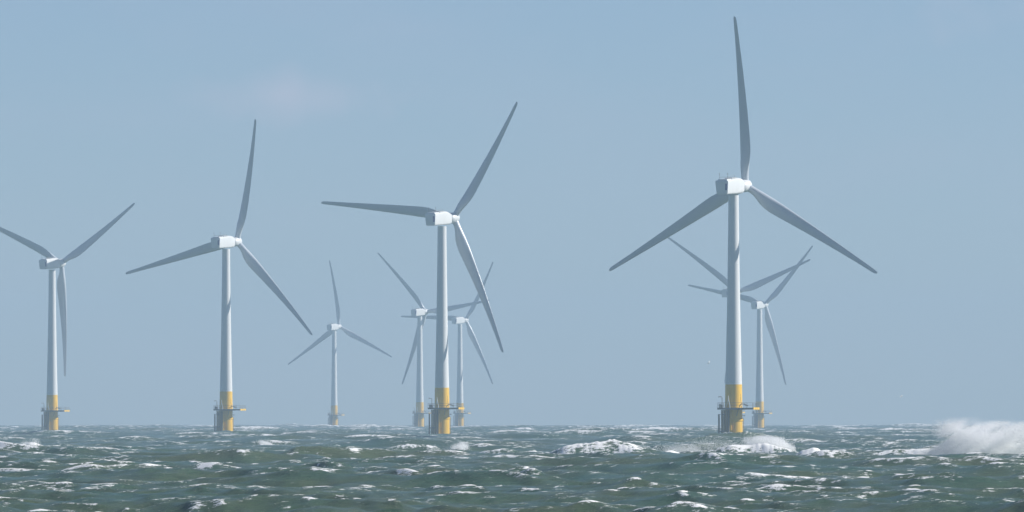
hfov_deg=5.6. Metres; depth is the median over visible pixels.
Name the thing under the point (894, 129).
sky
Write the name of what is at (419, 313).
wind turbine
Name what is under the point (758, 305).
wind turbine
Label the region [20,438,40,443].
sea spray
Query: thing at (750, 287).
wind turbine
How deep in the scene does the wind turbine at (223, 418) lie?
3274.89 m
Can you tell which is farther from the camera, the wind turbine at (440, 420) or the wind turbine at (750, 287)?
the wind turbine at (750, 287)
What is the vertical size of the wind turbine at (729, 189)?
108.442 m
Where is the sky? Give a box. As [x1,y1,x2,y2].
[0,0,1023,424]
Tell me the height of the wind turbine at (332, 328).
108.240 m
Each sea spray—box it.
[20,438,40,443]
[256,439,272,444]
[430,442,470,449]
[649,435,795,451]
[916,417,1023,454]
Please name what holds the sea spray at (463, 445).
on the sea
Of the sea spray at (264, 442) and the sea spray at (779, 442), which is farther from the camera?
the sea spray at (264, 442)
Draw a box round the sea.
[0,423,1023,511]
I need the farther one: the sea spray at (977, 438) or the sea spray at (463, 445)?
the sea spray at (463, 445)
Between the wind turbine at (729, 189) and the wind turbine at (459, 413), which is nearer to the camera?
the wind turbine at (729, 189)
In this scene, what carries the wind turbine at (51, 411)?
in the sea
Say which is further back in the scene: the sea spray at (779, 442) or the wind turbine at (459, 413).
the wind turbine at (459, 413)
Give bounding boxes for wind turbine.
[0,203,134,429]
[126,119,312,430]
[288,260,391,424]
[321,102,517,433]
[377,253,488,426]
[401,262,492,425]
[609,16,877,432]
[668,237,809,412]
[688,245,812,427]

